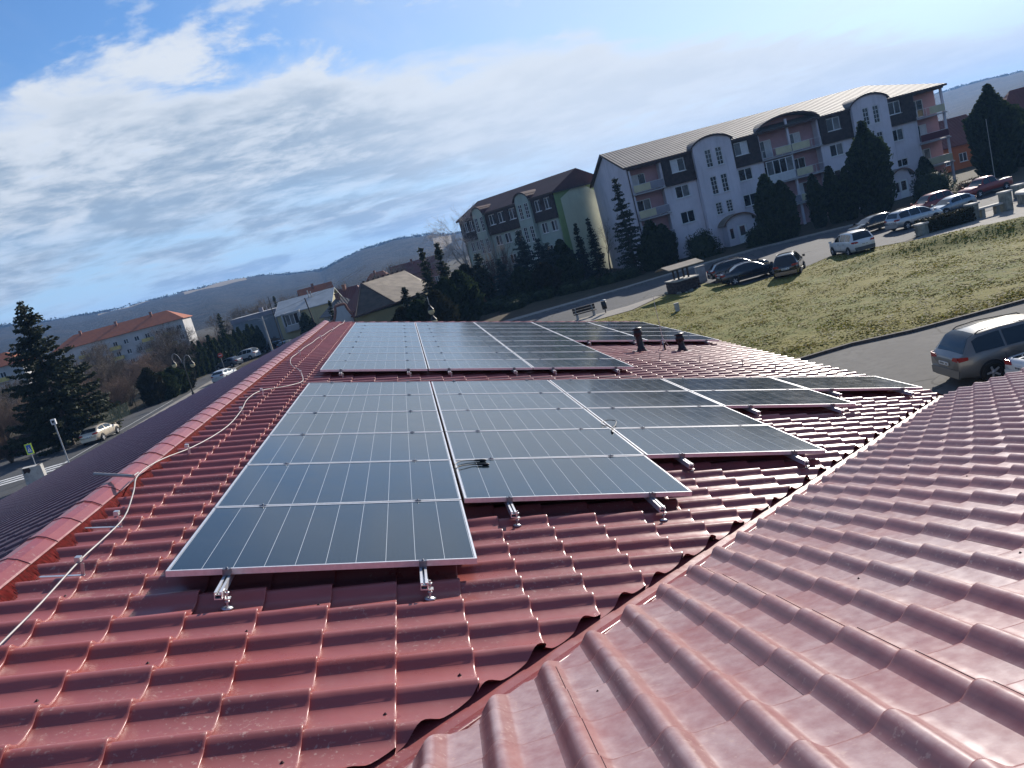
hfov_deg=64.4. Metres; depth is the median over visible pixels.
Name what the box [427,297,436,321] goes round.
street lamp
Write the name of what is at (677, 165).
window
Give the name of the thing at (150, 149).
sky
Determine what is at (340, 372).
mounting rail
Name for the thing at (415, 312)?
thuja
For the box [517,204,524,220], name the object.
window
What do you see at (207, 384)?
pavement
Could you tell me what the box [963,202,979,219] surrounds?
stone pillar
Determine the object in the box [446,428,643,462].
solar panel
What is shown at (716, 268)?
dark wagon
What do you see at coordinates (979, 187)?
car
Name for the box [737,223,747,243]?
door
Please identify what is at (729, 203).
window
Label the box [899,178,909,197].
door
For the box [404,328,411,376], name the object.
mounting rail
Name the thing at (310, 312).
utility pole
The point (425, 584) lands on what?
mounting rail
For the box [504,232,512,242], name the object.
window
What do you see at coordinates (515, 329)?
solar panel
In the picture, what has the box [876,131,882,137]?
window
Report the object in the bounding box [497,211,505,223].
window
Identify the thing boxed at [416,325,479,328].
solar panel
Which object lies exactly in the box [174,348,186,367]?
thuja
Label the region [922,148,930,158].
window
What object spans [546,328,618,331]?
solar panel
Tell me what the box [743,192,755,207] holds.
window
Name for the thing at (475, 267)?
thuja
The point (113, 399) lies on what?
leafless shrub
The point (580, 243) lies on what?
spruce
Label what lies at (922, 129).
window
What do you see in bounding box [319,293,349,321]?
cottage
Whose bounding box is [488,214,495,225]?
window
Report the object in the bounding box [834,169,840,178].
window
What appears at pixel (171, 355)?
bare tree
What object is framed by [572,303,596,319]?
park bench
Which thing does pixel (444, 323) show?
solar panel
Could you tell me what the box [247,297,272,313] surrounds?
bare tree
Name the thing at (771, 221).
thuja
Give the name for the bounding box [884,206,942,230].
silver van
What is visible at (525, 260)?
blue spruce
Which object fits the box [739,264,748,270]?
side window
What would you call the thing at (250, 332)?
thuja
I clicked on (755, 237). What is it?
round bush
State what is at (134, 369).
leafless shrub
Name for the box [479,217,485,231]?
window
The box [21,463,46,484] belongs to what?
concrete block
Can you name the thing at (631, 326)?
solar panel
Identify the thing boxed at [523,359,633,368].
solar panel
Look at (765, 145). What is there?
window
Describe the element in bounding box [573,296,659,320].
promenade path
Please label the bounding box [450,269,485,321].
thuja
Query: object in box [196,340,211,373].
thuja
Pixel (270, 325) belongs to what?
town house
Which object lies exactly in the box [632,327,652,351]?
vent pipe
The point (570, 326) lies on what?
solar panel
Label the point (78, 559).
lightning conductor
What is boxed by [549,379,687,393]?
solar panel
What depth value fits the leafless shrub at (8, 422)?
82.04 m
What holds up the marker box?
on the lawn at (927, 245)
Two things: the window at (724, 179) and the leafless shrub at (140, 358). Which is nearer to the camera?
the window at (724, 179)
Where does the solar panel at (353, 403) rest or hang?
attached to the mounting rail at (221, 591)
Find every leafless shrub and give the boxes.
[0,397,21,429]
[0,406,19,441]
[0,433,20,462]
[1,395,31,424]
[1,403,17,437]
[79,369,105,394]
[79,372,124,424]
[96,362,134,391]
[99,374,134,411]
[99,389,130,417]
[100,367,138,405]
[116,359,143,378]
[120,365,163,391]
[121,359,150,377]
[130,346,166,371]
[131,351,152,363]
[133,359,170,380]
[143,340,186,356]
[181,332,220,345]
[457,237,514,294]
[501,252,522,272]
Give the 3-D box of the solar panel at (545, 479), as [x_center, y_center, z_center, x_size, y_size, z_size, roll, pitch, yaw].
[0.430,0.760,6.662,1.735,0.037,1.205,-1,8,-8]
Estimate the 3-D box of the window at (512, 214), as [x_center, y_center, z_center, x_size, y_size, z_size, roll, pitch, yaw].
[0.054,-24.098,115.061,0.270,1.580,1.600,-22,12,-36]
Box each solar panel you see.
[165,500,476,576]
[215,460,460,507]
[247,432,450,464]
[269,411,442,434]
[286,394,437,412]
[299,381,432,395]
[320,360,427,371]
[327,353,424,360]
[333,347,422,352]
[337,341,420,346]
[341,336,419,341]
[345,332,417,336]
[348,329,416,332]
[351,325,415,328]
[353,322,414,325]
[415,322,475,324]
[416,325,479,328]
[417,328,485,331]
[418,332,490,337]
[420,336,496,340]
[421,341,503,347]
[423,346,511,352]
[424,352,520,361]
[427,359,532,370]
[431,380,563,394]
[435,393,582,412]
[440,408,608,433]
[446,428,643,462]
[454,455,691,502]
[474,322,535,324]
[478,325,542,327]
[482,328,552,331]
[487,332,561,335]
[492,336,571,340]
[499,340,584,346]
[506,346,598,352]
[514,352,614,359]
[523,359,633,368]
[532,322,595,324]
[539,325,605,327]
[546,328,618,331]
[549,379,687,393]
[555,332,631,335]
[564,336,646,341]
[566,391,722,408]
[586,406,766,429]
[589,322,653,324]
[599,325,666,327]
[609,328,679,331]
[614,425,825,457]
[622,331,696,335]
[642,335,718,341]
[663,377,806,391]
[691,389,855,407]
[771,376,922,390]
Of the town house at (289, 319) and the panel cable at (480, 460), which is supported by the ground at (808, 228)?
the town house at (289, 319)
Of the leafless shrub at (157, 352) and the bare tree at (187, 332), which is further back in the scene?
the bare tree at (187, 332)
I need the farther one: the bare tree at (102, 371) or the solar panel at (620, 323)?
the bare tree at (102, 371)
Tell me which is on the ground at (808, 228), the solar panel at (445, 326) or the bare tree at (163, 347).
the bare tree at (163, 347)
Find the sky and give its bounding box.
[0,0,1023,325]
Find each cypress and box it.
[843,120,897,215]
[961,83,1023,177]
[1013,104,1023,166]
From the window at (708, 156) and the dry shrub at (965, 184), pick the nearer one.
the dry shrub at (965, 184)
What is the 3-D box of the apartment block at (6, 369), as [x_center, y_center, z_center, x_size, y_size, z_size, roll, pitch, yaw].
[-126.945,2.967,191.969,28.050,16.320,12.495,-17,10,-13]
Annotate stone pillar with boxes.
[913,221,928,235]
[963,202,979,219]
[996,189,1013,211]
[1010,183,1023,197]
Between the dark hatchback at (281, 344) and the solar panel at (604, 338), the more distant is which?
the dark hatchback at (281, 344)
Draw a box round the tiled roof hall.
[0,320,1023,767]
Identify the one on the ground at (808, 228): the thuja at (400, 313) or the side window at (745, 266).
the thuja at (400, 313)
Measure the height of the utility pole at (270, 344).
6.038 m
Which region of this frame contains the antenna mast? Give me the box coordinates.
[653,298,671,349]
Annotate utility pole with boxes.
[248,317,272,350]
[268,297,282,343]
[304,298,315,325]
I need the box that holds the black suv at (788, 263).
[773,250,805,278]
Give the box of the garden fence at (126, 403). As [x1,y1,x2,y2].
[92,396,145,425]
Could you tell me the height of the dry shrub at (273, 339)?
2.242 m
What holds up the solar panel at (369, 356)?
attached to the mounting rail at (408, 371)
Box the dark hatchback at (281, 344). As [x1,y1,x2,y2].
[276,339,291,347]
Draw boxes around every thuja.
[134,367,166,406]
[156,371,181,400]
[163,367,192,393]
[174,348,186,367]
[176,366,197,387]
[180,344,194,371]
[187,348,200,377]
[190,341,205,375]
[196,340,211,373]
[203,342,215,371]
[205,334,221,369]
[212,337,225,360]
[217,336,229,357]
[221,330,235,356]
[228,334,239,355]
[231,329,243,350]
[236,326,248,349]
[242,330,252,347]
[245,324,258,348]
[250,324,263,353]
[255,325,266,352]
[298,312,316,334]
[390,306,412,321]
[405,299,429,321]
[422,289,460,321]
[435,277,470,321]
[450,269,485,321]
[458,263,480,288]
[472,265,496,296]
[551,239,576,259]
[636,236,663,271]
[639,219,667,266]
[657,223,678,264]
[752,173,789,243]
[776,180,801,238]
[805,173,827,228]
[822,165,845,223]
[839,167,859,220]
[915,156,936,176]
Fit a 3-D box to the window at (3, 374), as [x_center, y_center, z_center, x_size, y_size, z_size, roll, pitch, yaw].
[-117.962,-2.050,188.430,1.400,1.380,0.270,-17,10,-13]
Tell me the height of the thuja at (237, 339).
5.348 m
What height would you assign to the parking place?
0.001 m
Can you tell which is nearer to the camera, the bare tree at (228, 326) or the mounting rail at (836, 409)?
the mounting rail at (836, 409)
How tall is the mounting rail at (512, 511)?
0.180 m
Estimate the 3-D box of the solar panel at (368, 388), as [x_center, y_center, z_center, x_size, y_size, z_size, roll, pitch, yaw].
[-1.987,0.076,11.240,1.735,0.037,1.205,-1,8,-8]
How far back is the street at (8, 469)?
71.60 m
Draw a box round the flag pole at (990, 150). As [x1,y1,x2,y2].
[986,121,994,176]
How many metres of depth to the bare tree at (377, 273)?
241.86 m
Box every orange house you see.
[938,114,971,172]
[1003,87,1023,108]
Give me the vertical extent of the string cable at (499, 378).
1.486 m
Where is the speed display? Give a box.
[50,419,68,462]
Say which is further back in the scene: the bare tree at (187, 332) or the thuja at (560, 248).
the bare tree at (187, 332)
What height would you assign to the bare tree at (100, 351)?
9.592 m
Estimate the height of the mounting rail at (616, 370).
0.180 m
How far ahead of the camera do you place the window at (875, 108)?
99.61 m
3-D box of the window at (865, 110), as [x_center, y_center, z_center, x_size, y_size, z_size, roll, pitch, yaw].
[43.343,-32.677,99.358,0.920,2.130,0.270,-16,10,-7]
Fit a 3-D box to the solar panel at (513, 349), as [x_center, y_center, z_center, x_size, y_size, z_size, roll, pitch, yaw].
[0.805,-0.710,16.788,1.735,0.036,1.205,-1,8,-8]
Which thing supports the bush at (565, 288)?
on the ground at (808, 228)
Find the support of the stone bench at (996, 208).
on the fountain plaza
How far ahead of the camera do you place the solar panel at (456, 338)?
19.01 m
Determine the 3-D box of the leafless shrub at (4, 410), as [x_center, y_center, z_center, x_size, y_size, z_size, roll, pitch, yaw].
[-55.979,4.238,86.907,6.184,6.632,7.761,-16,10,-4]
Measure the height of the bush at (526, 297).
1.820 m
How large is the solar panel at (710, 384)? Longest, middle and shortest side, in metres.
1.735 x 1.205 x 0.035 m
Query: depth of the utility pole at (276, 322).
122.22 m
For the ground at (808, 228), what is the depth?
90.35 m
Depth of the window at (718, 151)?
97.09 m
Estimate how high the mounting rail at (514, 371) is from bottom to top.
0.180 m
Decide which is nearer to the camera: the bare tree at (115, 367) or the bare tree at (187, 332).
the bare tree at (115, 367)
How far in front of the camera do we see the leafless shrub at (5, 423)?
96.56 m
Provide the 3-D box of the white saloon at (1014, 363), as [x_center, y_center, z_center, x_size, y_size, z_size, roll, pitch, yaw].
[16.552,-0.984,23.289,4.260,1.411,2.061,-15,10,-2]
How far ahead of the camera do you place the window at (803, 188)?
101.55 m
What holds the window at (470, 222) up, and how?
in the apartment building at (551, 210)
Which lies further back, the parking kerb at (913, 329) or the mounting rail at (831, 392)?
the parking kerb at (913, 329)
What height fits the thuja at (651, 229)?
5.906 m
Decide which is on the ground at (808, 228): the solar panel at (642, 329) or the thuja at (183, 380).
the thuja at (183, 380)
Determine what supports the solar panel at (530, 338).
attached to the mounting rail at (616, 370)
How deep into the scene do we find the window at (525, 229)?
113.82 m
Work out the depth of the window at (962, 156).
124.54 m
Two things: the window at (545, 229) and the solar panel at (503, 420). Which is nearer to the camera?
the solar panel at (503, 420)
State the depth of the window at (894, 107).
100.42 m
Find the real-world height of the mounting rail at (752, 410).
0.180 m
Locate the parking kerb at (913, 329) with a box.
[796,299,1023,360]
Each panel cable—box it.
[454,459,485,475]
[455,463,488,477]
[601,420,616,432]
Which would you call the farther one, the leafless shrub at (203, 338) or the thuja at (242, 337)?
the leafless shrub at (203, 338)
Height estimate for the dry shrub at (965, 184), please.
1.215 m
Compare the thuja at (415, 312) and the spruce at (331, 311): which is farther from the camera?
the spruce at (331, 311)
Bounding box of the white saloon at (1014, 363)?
[1004,352,1023,372]
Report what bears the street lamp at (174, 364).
on the ground at (808, 228)
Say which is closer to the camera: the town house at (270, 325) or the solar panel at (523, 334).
the solar panel at (523, 334)
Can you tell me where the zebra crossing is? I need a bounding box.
[0,461,67,485]
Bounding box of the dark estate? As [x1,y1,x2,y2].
[262,339,284,352]
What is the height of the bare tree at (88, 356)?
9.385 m
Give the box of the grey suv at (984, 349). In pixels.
[930,312,1023,381]
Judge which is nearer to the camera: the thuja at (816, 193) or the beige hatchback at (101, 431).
the beige hatchback at (101, 431)
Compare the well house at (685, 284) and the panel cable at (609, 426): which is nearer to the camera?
the panel cable at (609, 426)
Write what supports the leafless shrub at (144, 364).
on the ground at (808, 228)
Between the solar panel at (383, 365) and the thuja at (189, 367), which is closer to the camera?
the solar panel at (383, 365)
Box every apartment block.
[0,352,31,402]
[53,310,197,369]
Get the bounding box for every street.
[0,352,264,499]
[517,180,1023,320]
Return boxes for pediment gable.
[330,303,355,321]
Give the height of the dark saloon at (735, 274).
1.461 m
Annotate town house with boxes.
[230,305,283,343]
[274,287,341,339]
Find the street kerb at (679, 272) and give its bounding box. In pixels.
[512,225,853,320]
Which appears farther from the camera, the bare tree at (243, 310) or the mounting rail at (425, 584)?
the bare tree at (243, 310)
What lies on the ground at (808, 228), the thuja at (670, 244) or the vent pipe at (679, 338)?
the thuja at (670, 244)
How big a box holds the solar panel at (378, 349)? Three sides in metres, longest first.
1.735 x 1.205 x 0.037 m
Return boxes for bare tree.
[0,376,27,434]
[0,379,24,425]
[6,353,92,404]
[77,339,134,391]
[77,353,128,387]
[79,345,96,372]
[87,358,118,405]
[88,342,116,365]
[135,342,152,355]
[144,327,173,352]
[147,321,196,369]
[152,324,201,344]
[155,336,175,368]
[168,328,190,343]
[204,312,231,337]
[219,318,232,332]
[225,307,243,330]
[232,305,248,317]
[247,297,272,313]
[366,270,386,280]
[376,262,413,275]
[593,216,614,271]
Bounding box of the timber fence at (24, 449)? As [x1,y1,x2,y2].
[0,426,65,459]
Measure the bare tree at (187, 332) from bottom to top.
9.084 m
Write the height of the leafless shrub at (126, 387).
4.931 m
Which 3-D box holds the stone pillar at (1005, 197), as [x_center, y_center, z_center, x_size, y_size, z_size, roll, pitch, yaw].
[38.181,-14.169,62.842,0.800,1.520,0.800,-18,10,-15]
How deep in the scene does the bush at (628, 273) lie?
91.18 m
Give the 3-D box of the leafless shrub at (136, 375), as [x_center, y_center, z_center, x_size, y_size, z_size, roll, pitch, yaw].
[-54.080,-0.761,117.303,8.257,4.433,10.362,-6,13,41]
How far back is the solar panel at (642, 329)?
22.14 m
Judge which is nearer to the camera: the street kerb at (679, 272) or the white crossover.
the street kerb at (679, 272)
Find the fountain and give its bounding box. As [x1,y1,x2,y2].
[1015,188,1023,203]
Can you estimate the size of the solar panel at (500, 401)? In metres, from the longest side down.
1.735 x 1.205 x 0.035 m
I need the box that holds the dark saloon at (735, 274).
[715,261,773,284]
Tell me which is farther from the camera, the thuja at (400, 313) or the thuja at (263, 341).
the thuja at (263, 341)
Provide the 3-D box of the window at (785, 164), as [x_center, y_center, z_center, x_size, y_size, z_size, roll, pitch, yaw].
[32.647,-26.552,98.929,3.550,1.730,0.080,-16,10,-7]
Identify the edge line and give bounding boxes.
[66,401,170,461]
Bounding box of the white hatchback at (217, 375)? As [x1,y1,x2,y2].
[211,368,236,382]
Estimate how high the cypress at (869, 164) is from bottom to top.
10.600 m
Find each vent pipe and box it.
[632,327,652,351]
[674,332,690,350]
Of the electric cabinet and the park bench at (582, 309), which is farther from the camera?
the electric cabinet
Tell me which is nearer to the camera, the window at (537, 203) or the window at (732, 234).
the window at (732, 234)
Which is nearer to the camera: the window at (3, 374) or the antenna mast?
the antenna mast
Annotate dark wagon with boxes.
[706,257,768,279]
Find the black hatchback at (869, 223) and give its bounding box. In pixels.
[847,212,889,231]
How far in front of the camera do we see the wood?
1510.53 m
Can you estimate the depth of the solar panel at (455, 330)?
21.35 m
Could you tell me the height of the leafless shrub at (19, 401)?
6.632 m
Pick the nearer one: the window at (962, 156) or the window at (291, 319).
the window at (962, 156)
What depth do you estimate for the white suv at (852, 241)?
60.67 m
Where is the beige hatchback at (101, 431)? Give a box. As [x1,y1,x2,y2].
[79,422,119,445]
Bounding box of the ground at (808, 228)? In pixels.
[0,166,1023,456]
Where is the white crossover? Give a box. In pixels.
[237,347,260,359]
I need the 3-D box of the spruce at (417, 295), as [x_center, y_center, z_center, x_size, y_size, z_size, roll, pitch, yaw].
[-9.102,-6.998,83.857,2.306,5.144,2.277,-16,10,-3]
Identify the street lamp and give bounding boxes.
[171,354,194,393]
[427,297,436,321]
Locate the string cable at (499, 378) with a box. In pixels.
[302,376,636,383]
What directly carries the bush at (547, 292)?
on the ground at (808, 228)
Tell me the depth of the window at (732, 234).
97.04 m
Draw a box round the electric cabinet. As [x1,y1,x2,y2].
[693,265,707,282]
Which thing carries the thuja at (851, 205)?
on the ground at (808, 228)
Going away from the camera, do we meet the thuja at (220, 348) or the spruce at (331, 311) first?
the spruce at (331, 311)
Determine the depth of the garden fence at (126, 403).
87.70 m
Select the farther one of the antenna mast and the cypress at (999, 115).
the cypress at (999, 115)
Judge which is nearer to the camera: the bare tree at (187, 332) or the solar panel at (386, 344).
the solar panel at (386, 344)
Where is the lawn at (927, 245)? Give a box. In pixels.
[595,217,1023,358]
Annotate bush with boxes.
[482,295,507,314]
[499,299,526,312]
[508,290,535,304]
[530,286,557,300]
[557,282,578,295]
[577,276,601,290]
[597,270,621,285]
[618,266,642,280]
[683,228,725,259]
[745,226,767,247]
[910,167,958,203]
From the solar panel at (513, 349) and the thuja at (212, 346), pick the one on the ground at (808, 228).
the thuja at (212, 346)
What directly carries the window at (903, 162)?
in the apartment building at (682, 186)
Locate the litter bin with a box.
[600,299,606,312]
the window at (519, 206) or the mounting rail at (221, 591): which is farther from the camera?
the window at (519, 206)
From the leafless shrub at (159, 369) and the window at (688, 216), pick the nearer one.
the window at (688, 216)
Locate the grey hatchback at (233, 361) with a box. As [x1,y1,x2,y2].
[215,356,242,369]
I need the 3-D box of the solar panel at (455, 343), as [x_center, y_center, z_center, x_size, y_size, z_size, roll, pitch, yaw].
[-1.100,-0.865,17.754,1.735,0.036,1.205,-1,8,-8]
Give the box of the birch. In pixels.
[424,205,495,272]
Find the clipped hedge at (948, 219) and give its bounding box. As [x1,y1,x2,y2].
[914,206,976,233]
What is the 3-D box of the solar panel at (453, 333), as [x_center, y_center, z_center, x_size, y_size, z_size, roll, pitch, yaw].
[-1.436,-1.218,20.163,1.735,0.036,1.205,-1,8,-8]
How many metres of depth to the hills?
1168.82 m
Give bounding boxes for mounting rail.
[214,381,333,610]
[339,325,364,377]
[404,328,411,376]
[407,381,435,600]
[452,380,520,526]
[511,367,517,375]
[512,340,556,374]
[526,379,667,520]
[541,331,619,374]
[569,379,694,470]
[639,378,808,467]
[682,377,760,418]
[749,377,844,416]
[790,376,841,398]
[855,375,913,398]
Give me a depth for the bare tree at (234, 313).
203.33 m
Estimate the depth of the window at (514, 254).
118.51 m
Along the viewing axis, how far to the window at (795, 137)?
100.49 m
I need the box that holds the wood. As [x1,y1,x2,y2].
[0,71,1022,327]
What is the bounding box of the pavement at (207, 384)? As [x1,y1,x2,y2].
[123,366,238,432]
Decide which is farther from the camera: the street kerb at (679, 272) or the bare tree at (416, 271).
the bare tree at (416, 271)
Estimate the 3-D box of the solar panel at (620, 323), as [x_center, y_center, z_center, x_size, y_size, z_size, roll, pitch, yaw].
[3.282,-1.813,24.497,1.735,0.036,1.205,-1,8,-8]
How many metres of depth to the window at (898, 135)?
101.25 m
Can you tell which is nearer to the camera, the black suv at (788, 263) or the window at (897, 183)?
the black suv at (788, 263)
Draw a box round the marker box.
[673,302,679,311]
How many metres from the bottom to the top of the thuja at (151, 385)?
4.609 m
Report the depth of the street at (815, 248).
74.20 m
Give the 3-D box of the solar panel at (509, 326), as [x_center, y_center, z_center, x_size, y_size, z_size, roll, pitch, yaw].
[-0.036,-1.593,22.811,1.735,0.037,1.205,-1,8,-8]
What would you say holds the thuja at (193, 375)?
on the ground at (808, 228)
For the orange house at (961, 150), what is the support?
on the ground at (808, 228)
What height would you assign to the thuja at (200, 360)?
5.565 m
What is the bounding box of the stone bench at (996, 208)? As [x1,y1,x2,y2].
[978,202,1002,217]
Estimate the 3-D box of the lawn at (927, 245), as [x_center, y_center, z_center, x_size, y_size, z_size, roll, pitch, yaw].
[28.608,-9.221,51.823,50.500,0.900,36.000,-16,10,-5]
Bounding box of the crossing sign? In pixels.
[24,443,35,463]
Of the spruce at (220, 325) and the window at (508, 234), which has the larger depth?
the spruce at (220, 325)
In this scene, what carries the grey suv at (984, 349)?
on the parking place
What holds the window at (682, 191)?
in the apartment building at (682, 186)
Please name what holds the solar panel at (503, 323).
attached to the mounting rail at (616, 370)
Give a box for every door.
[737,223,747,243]
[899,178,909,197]
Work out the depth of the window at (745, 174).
98.72 m
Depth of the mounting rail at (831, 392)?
11.47 m
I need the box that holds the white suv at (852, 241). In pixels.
[828,228,875,255]
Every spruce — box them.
[0,301,123,457]
[216,313,231,335]
[328,300,333,320]
[400,286,412,307]
[415,292,423,300]
[416,247,436,297]
[433,243,451,279]
[473,253,498,302]
[492,259,513,299]
[513,230,537,269]
[531,238,548,267]
[540,242,559,265]
[573,223,595,275]
[574,249,598,280]
[585,218,609,275]
[611,178,643,271]
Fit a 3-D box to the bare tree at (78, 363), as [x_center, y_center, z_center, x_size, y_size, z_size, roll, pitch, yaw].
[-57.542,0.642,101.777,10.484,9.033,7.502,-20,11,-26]
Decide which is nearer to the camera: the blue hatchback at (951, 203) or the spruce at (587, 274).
the blue hatchback at (951, 203)
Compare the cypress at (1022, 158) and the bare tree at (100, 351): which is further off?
the bare tree at (100, 351)
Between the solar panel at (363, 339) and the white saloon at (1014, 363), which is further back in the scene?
the white saloon at (1014, 363)
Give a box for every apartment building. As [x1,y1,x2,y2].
[456,168,612,289]
[590,83,955,267]
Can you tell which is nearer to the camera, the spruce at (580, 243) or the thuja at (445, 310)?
the thuja at (445, 310)
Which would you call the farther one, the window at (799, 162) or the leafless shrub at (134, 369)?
the leafless shrub at (134, 369)
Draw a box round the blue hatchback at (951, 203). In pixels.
[931,193,976,212]
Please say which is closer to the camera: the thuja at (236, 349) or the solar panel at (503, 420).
the solar panel at (503, 420)
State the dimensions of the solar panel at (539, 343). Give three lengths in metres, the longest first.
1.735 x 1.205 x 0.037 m
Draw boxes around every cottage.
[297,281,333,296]
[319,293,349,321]
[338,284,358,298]
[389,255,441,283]
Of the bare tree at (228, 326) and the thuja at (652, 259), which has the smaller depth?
the thuja at (652, 259)
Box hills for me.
[0,71,1023,361]
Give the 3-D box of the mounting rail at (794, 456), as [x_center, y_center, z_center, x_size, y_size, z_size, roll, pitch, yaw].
[2.326,0.360,9.908,0.069,0.180,5.206,-16,10,-5]
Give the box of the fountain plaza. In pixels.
[914,203,1023,239]
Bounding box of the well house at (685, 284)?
[655,258,703,295]
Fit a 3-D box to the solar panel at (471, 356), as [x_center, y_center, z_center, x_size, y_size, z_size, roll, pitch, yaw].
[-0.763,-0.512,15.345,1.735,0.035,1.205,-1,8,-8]
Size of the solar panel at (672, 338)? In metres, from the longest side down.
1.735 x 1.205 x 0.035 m
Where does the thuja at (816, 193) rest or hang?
on the ground at (808, 228)
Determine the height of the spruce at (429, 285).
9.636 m
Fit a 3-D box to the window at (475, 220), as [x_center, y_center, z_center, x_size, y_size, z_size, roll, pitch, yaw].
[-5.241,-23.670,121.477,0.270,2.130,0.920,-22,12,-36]
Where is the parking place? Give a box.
[802,303,1023,394]
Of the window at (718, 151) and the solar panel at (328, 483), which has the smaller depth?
the solar panel at (328, 483)
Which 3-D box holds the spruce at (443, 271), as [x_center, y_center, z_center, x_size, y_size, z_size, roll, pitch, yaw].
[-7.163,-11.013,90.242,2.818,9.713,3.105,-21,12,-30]
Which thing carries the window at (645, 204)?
in the apartment building at (682, 186)
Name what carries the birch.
on the ground at (808, 228)
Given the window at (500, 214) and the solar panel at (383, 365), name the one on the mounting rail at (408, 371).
the solar panel at (383, 365)
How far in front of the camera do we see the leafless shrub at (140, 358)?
171.20 m
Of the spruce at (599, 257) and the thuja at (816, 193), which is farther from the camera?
the spruce at (599, 257)
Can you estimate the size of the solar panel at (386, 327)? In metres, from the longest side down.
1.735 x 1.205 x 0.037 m
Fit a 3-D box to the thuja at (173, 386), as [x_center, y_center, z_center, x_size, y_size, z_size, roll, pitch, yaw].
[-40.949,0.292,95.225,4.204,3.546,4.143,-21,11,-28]
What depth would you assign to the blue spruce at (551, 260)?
99.09 m
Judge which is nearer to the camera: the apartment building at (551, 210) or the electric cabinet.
the electric cabinet
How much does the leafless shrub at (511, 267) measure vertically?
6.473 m
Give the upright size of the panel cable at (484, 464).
0.091 m
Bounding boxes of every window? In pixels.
[0,372,6,377]
[284,312,299,325]
[469,221,474,231]
[474,218,479,232]
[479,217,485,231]
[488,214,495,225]
[495,235,502,245]
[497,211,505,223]
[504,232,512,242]
[508,208,516,219]
[510,253,515,263]
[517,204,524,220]
[523,203,530,218]
[523,227,529,242]
[529,226,535,241]
[534,200,541,212]
[541,222,549,233]
[543,197,550,209]
[550,220,558,231]
[631,173,645,191]
[637,198,651,211]
[670,157,685,173]
[674,184,691,198]
[680,209,695,224]
[704,149,714,167]
[710,176,719,194]
[715,146,724,164]
[715,202,724,215]
[719,265,735,273]
[720,173,730,192]
[726,199,734,212]
[729,228,735,239]
[733,140,748,156]
[738,167,754,181]
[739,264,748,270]
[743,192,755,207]
[748,263,758,267]
[759,139,772,158]
[765,155,794,176]
[789,132,800,150]
[794,157,805,175]
[799,182,807,196]
[826,116,841,131]
[829,142,843,157]
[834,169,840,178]
[862,107,871,125]
[872,105,879,123]
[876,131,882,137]
[888,100,901,115]
[892,128,904,141]
[896,182,900,192]
[897,158,908,167]
[914,99,923,117]
[918,124,926,142]
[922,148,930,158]
[959,152,967,162]
[1012,354,1023,358]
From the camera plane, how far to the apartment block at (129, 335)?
225.85 m
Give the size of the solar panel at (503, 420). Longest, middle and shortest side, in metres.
1.735 x 1.205 x 0.037 m
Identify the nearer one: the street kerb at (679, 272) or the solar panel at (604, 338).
the solar panel at (604, 338)
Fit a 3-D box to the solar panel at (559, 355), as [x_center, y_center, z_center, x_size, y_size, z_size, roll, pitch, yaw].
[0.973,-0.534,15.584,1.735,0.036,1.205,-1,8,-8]
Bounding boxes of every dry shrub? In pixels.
[267,336,280,344]
[956,177,977,190]
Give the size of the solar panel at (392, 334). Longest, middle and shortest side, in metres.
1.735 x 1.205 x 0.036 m
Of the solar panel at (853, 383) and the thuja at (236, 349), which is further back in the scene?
the thuja at (236, 349)
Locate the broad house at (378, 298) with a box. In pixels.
[347,269,428,321]
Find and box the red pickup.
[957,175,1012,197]
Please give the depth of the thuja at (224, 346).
124.30 m
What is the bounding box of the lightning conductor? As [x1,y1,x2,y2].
[0,320,344,645]
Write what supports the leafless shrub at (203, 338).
on the ground at (808, 228)
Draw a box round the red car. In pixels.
[909,190,954,207]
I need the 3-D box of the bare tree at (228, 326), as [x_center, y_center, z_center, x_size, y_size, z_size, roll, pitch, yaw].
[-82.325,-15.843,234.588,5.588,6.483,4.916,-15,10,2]
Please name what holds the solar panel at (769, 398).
attached to the mounting rail at (752, 410)
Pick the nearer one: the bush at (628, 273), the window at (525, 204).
the bush at (628, 273)

